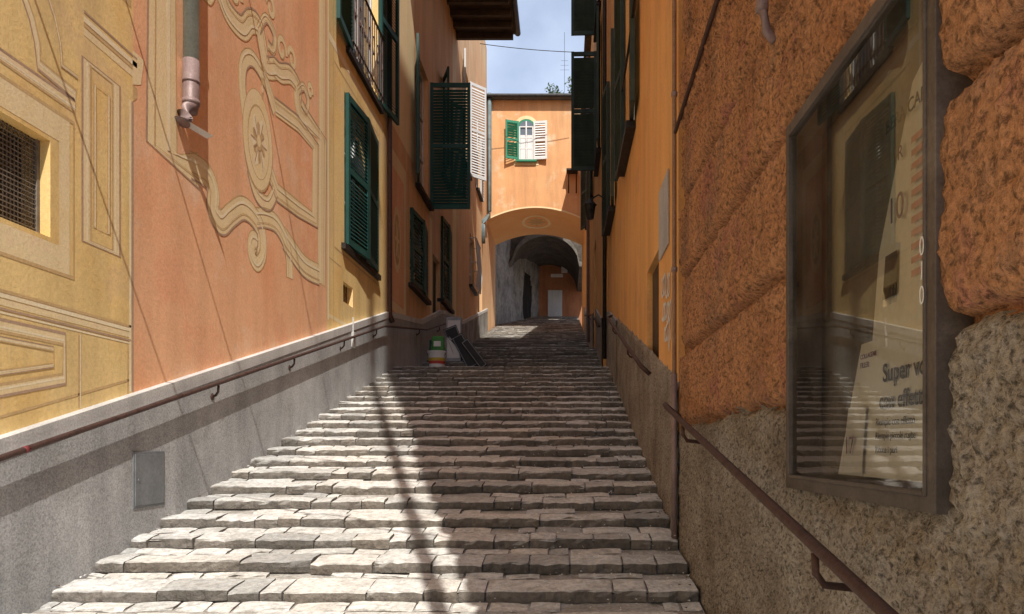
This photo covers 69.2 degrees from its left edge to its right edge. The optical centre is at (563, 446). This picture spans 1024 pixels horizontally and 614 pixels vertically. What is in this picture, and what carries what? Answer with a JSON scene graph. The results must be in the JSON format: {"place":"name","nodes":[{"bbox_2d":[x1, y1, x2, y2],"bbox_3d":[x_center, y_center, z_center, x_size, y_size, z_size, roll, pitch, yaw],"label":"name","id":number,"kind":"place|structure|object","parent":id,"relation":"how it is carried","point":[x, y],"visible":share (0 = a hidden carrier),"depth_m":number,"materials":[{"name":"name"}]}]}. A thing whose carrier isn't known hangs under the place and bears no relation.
{"place":"outdoors","nodes":[
{"label":"outdoors","id":0,"kind":"place"},
{"bbox_2d":[386,0,520,369],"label":"ochre house","id":1,"kind":"structure","parent":0,"point":[430,173],"depth_m":13.65,"materials":[{"name":"orange paint"}]},
{"bbox_2d":[408,207,431,304],"bbox_3d":[-2.500,-3.240,12.675,0.240,1.320,1.590,0,0,0],"label":"window","id":2,"kind":"structure","parent":1,"relation":"in","point":[418,283],"depth_m":12.53,"materials":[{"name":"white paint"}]},
{"bbox_2d":[433,261,435,312],"bbox_3d":[-2.600,-2.690,14.500,0.040,1.980,0.760,0,0,0],"label":"door","id":3,"kind":"structure","parent":1,"relation":"in","point":[434,265],"depth_m":14.74,"materials":[{"name":"green paint"}]},
{"bbox_2d":[415,33,469,210],"bbox_3d":[-2.175,-5.565,12.887,0.890,2.370,1.706,0,0,0],"label":"window","id":4,"kind":"structure","parent":1,"relation":"in","point":[449,168],"depth_m":13.65,"materials":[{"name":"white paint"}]},
{"bbox_2d":[437,216,454,313],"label":"window","id":5,"kind":"structure","parent":1,"relation":"in","point":[445,301],"depth_m":15.49,"materials":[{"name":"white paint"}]},
{"bbox_2d":[442,66,465,148],"bbox_3d":[-2.413,-6.565,15.684,0.413,2.070,1.892,0,0,0],"label":"window","id":6,"kind":"structure","parent":1,"relation":"in","point":[446,76],"depth_m":15.14,"materials":[{"name":"white paint"}]},
{"bbox_2d":[485,0,584,92],"label":"sky","id":7,"kind":"structure","parent":0,"point":[543,23],"materials":[{"name":"blue"}]},
{"bbox_2d":[545,76,570,92],"bbox_3d":[-0.031,-11.200,36.499,1.945,13.603,2.104,0,0,0],"label":"tree","id":8,"kind":"object","parent":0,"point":[552,88],"visible":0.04,"depth_m":36.31,"materials":[{"name":"green plant"}]},
{"bbox_2d":[564,32,564,92],"bbox_3d":[0.020,-12.875,25.500,0.320,2.850,0.010,0,0,0],"label":"roof antenna","id":9,"kind":"object","parent":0,"point":[564,62],"visible":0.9,"depth_m":25.50,"materials":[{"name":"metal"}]},
{"bbox_2d":[571,0,617,384],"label":"ochre orange house","id":10,"kind":"structure","parent":0,"point":[592,118],"depth_m":14.11,"materials":[{"name":"paint"}]},
{"bbox_2d":[581,171,585,229],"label":"window","id":11,"kind":"structure","parent":10,"relation":"in","point":[583,173],"depth_m":20.34,"materials":[{"name":"white paint"}]},
{"bbox_2d":[571,6,600,176],"bbox_3d":[0.460,-6.415,13.518,0.640,2.370,1.605,0,0,0],"label":"window","id":12,"kind":"structure","parent":10,"relation":"in","point":[585,72],"depth_m":14.19,"materials":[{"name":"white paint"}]},
{"bbox_2d":[571,0,600,42],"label":"window","id":13,"kind":"structure","parent":10,"relation":"in","point":[583,12],"depth_m":14.19,"materials":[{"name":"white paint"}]},
{"bbox_2d":[586,108,593,200],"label":"window","id":14,"kind":"structure","parent":10,"relation":"in","point":[589,174],"depth_m":17.60,"materials":[{"name":"green paint"}]},
{"bbox_2d":[584,314,599,326],"bbox_3d":[0.607,-2.800,16.253,0.108,1.734,8.714,0,0,0],"label":"handrail","id":15,"kind":"object","parent":10,"relation":"attached to","point":[596,321],"visible":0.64,"depth_m":13.58,"materials":[{"name":"metal"}]},
{"bbox_2d":[584,194,604,219],"bbox_3d":[0.465,-3.480,10.727,0.370,0.360,0.191,0,0,-17],"label":"wall lantern","id":16,"kind":"object","parent":10,"relation":"attached to","point":[590,204],"depth_m":10.65,"materials":[{"name":"metal"}]},
{"bbox_2d":[602,28,614,236],"bbox_3d":[0.668,-4.115,10.049,0.224,2.170,1.770,0,0,0],"label":"window","id":17,"kind":"structure","parent":10,"relation":"in","point":[608,211],"depth_m":10.50,"materials":[{"name":"green paint"}]},
{"bbox_2d":[614,0,1023,613],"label":"orange house","id":18,"kind":"structure","parent":0,"point":[710,96],"depth_m":2.36,"materials":[{"name":"paint"}]},
{"bbox_2d":[614,0,635,180],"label":"window","id":19,"kind":"structure","parent":18,"relation":"in","point":[624,132],"depth_m":7.89,"materials":[{"name":"white paint"}]},
{"bbox_2d":[606,315,650,375],"bbox_3d":[0.607,-1.137,7.623,0.108,1.219,4.281,0,0,0],"label":"handrail","id":20,"kind":"object","parent":18,"relation":"attached to","point":[642,367],"visible":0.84,"depth_m":6.50,"materials":[{"name":"metal"}]},
{"bbox_2d":[659,169,668,260],"bbox_3d":[0.652,-1.505,4.840,0.009,0.470,0.440,0,0,0],"label":"blank wall plate","id":21,"kind":"object","parent":18,"relation":"attached to","point":[664,217],"visible":1,"depth_m":4.76,"materials":[{"name":"grey paint"}]},
{"bbox_2d":[661,272,670,344],"bbox_3d":[0.654,-0.864,4.745,0.004,0.538,0.452,0,0,0],"label":"wall graffiti","id":22,"kind":"object","parent":18,"relation":"attached to","point":[668,338],"depth_m":4.71,"materials":[{"name":"white paint"}]},
{"bbox_2d":[663,402,898,613],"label":"handrail","id":23,"kind":"object","parent":18,"relation":"attached to","point":[869,597],"visible":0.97,"depth_m":1.62,"materials":[{"name":"metal"}]},
{"bbox_2d":[786,0,973,514],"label":"display case","id":24,"kind":"object","parent":18,"relation":"attached to","point":[876,324],"visible":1,"depth_m":1.65,"materials":[{"name":"grey glass"}]},
{"label":"ground","id":25,"kind":"structure","parent":0,"visible":0},
{"bbox_2d":[0,0,398,613],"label":"painted house","id":26,"kind":"structure","parent":25,"relation":"on","point":[192,194],"depth_m":4.70,"materials":[{"name":"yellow paint"}]},
{"bbox_2d":[0,130,20,224],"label":"window","id":27,"kind":"structure","parent":26,"relation":"in","point":[0,130],"depth_m":3.51,"materials":[{"name":"brown metal"}]},
{"bbox_2d":[133,451,164,508],"bbox_3d":[-2.453,0.190,4.365,0.034,0.330,0.330,0,0,0],"label":"utility hatch","id":28,"kind":"object","parent":26,"relation":"attached to","point":[148,478],"visible":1,"depth_m":4.35,"materials":[{"name":"grey metal"}]},
{"bbox_2d":[135,454,163,505],"bbox_3d":[-2.443,0.190,4.365,0.014,0.296,0.300,0,0,0],"label":"door","id":29,"kind":"structure","parent":28,"relation":"in","point":[149,468],"depth_m":4.36,"materials":[{"name":"grey metal"}]},
{"bbox_2d":[0,323,445,461],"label":"handrail","id":30,"kind":"object","parent":26,"relation":"attached to","point":[31,447],"visible":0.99,"depth_m":4.49,"materials":[{"name":"metal"}]},
{"bbox_2d":[351,317,355,347],"bbox_3d":[-2.436,-1.325,8.560,0.032,0.350,0.080,0,0,0],"label":"junction box","id":31,"kind":"object","parent":26,"relation":"attached to","point":[353,341],"visible":1,"depth_m":8.55,"materials":[{"name":"white plastic"}]},
{"bbox_2d":[341,92,380,280],"bbox_3d":[-2.505,-3.140,9.110,0.229,1.820,1.620,0,0,0],"label":"window","id":32,"kind":"structure","parent":26,"relation":"in","point":[361,149],"depth_m":8.98,"materials":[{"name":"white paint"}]},
{"bbox_2d":[336,0,398,124],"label":"window","id":33,"kind":"structure","parent":26,"relation":"in","point":[355,18],"depth_m":9.59,"materials":[{"name":"white paint"}]},
{"bbox_2d":[22,316,704,613],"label":"stairs","id":34,"kind":"structure","parent":25,"relation":"on","point":[393,490],"depth_m":4.58,"materials":[{"name":"stone"}]},
{"bbox_2d":[49,365,699,613],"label":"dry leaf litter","id":35,"kind":"object","parent":34,"relation":"on","point":[553,495],"visible":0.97,"depth_m":4.82,"materials":[{"name":"brown plant"}]},
{"bbox_2d":[427,350,445,366],"bbox_3d":[-2.140,-1.476,12.450,0.327,0.270,0.320,0,0,0],"label":"paint bucket","id":36,"kind":"object","parent":34,"relation":"on","point":[436,357],"visible":0.9,"depth_m":12.33,"materials":[{"name":"white plastic"}]},
{"bbox_2d":[431,336,444,350],"bbox_3d":[-2.120,-1.741,12.446,0.238,0.256,0.148,0,0,0],"label":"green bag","id":37,"kind":"object","parent":36,"relation":"on","point":[437,343],"visible":0.98,"depth_m":12.39,"materials":[{"name":"plastic"}]},
{"bbox_2d":[446,317,461,361],"bbox_3d":[-1.920,-1.871,12.897,0.260,0.801,0.194,0,0,0],"label":"leaning board","id":38,"kind":"object","parent":34,"relation":"on","point":[450,322],"visible":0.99,"depth_m":12.84,"materials":[{"name":"grey paint"}]},
{"bbox_2d":[444,325,463,361],"bbox_3d":[-1.866,-1.775,12.863,0.481,0.714,0.119,0,0,18],"label":"black panel","id":39,"kind":"object","parent":34,"relation":"on","point":[451,332],"visible":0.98,"depth_m":12.87,"materials":[{"name":"black plastic"}]},
{"bbox_2d":[452,333,477,365],"bbox_3d":[-1.709,-1.650,12.780,0.480,0.652,0.097,0,0,15],"label":"black panel","id":40,"kind":"object","parent":34,"relation":"on","point":[467,358],"visible":0.74,"depth_m":12.76,"materials":[{"name":"black plastic"}]},
{"bbox_2d":[461,338,487,366],"bbox_3d":[-1.538,-1.599,12.698,0.473,0.557,0.076,0,0,12],"label":"black panel","id":41,"kind":"object","parent":34,"relation":"on","point":[475,355],"visible":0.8,"depth_m":12.68,"materials":[{"name":"black plastic"}]},
{"bbox_2d":[495,239,539,325],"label":"old stone wall","id":42,"kind":"structure","parent":34,"relation":"on","point":[517,283],"depth_m":29.85,"materials":[{"name":"grey stone"}]},
{"bbox_2d":[508,234,581,290],"bbox_3d":[-0.950,-8.715,31.610,3.900,3.170,4.780,0,0,0],"label":"stone vault","id":43,"kind":"object","parent":42,"relation":"on","point":[539,249],"visible":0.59,"depth_m":30.52,"materials":[{"name":"grey stone"}]},
{"bbox_2d":[539,265,581,324],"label":"end house","id":44,"kind":"structure","parent":34,"relation":"on","point":[560,294],"depth_m":34.00,"materials":[{"name":"paint"}]},
{"bbox_2d":[548,290,561,315],"bbox_3d":[-0.410,-6.580,33.966,0.660,1.240,0.063,0,0,0],"label":"door","id":45,"kind":"structure","parent":44,"relation":"in","point":[554,296],"depth_m":33.93,"materials":[{"name":"blue paint"}]},
{"bbox_2d":[456,40,494,343],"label":"cream house","id":46,"kind":"structure","parent":25,"relation":"on","point":[475,277],"depth_m":20.45,"materials":[{"name":"beige paint"}]},
{"bbox_2d":[463,48,485,180],"bbox_3d":[-2.430,-8.310,18.806,0.438,2.560,2.043,0,0,8],"label":"window","id":47,"kind":"structure","parent":46,"relation":"in","point":[472,174],"depth_m":19.55,"materials":[{"name":"white paint"}]},
{"bbox_2d":[469,237,481,295],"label":"window","id":48,"kind":"structure","parent":46,"relation":"in","point":[478,285],"depth_m":20.03,"materials":[{"name":"brown paint"}]},
{"bbox_2d":[476,120,483,201],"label":"window","id":49,"kind":"structure","parent":46,"relation":"in","point":[479,190],"depth_m":21.99,"materials":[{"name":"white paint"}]},
{"bbox_2d":[480,43,567,51],"bbox_3d":[-0.920,-11.961,22.200,3.186,0.095,0.020,0,0,-7],"label":"overhead cable","id":50,"kind":"object","parent":46,"relation":"attached to","point":[523,48],"visible":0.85,"depth_m":22.17,"materials":[{"name":"metal"}]},
{"bbox_2d":[486,93,582,244],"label":"arched bridge house","id":51,"kind":"structure","parent":46,"relation":"attached to","point":[536,184],"depth_m":24.00,"materials":[{"name":"orange paint"}]},
{"bbox_2d":[505,116,546,164],"bbox_3d":[-1.213,-9.945,23.881,1.344,1.610,0.214,0,0,0],"label":"window","id":52,"kind":"structure","parent":51,"relation":"in","point":[526,129],"depth_m":23.91,"materials":[{"name":"green paint"}]}
]}

